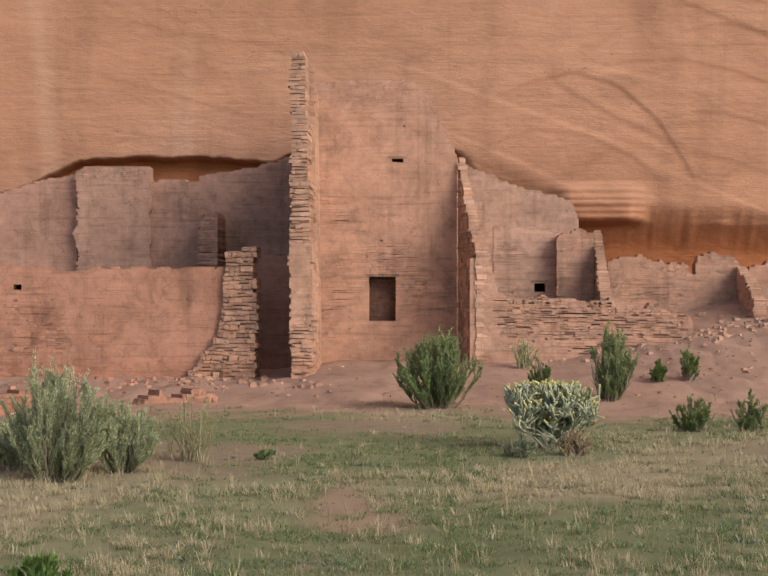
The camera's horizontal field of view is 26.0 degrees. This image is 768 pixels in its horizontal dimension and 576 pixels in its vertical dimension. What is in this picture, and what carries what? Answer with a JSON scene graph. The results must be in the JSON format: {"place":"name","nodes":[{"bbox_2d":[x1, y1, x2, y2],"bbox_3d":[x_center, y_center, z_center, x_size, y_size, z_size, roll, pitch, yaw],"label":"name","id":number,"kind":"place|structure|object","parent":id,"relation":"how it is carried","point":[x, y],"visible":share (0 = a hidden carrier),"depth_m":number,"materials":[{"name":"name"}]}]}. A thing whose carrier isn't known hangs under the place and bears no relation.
{"place":"outdoors","nodes":[
{"label":"outdoors","id":0,"kind":"place"},
{"bbox_2d":[0,0,767,273],"bbox_3d":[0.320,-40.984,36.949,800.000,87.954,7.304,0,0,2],"label":"cliff","id":1,"kind":"structure","parent":0,"point":[630,128],"depth_m":38.76,"materials":[{"name":"stone"}]},
{"bbox_2d":[0,290,767,575],"bbox_3d":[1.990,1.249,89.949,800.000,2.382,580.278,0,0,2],"label":"ground","id":2,"kind":"structure","parent":0,"point":[481,394],"depth_m":17.53,"materials":[{"name":"brown soil"}]},
{"bbox_2d":[0,50,767,378],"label":"ruined building","id":3,"kind":"structure","parent":2,"relation":"on","point":[372,220],"depth_m":34.85,"materials":[{"name":"brown stone"}]},
{"bbox_2d":[19,161,543,291],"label":"small window openings","id":4,"kind":"object","parent":3,"relation":"on","point":[538,287],"visible":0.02,"depth_m":36.15,"materials":[{"name":"black"}]},
{"bbox_2d":[0,302,767,414],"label":"rubble","id":5,"kind":"object","parent":2,"relation":"on","point":[153,396],"visible":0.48,"depth_m":31.04,"materials":[{"name":"brown stone"}]},
{"bbox_2d":[503,381,600,449],"bbox_3d":[1.953,1.502,19.357,1.125,0.811,0.960,0,0,2],"label":"cholla","id":6,"kind":"object","parent":2,"relation":"on","point":[580,420],"visible":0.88,"depth_m":19.14,"materials":[{"name":"green plant"}]},
{"bbox_2d":[504,379,604,427],"bbox_3d":[1.939,1.361,19.386,1.136,0.597,0.933,0,0,-8],"label":"cholla fruit","id":7,"kind":"object","parent":6,"relation":"on","point":[562,382],"visible":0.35,"depth_m":19.15,"materials":[{"name":"beige plant"}]},
{"bbox_2d":[0,391,767,575],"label":"grass","id":8,"kind":"structure","parent":0,"point":[517,490],"depth_m":13.79,"materials":[{"name":"green plant"}]}
]}

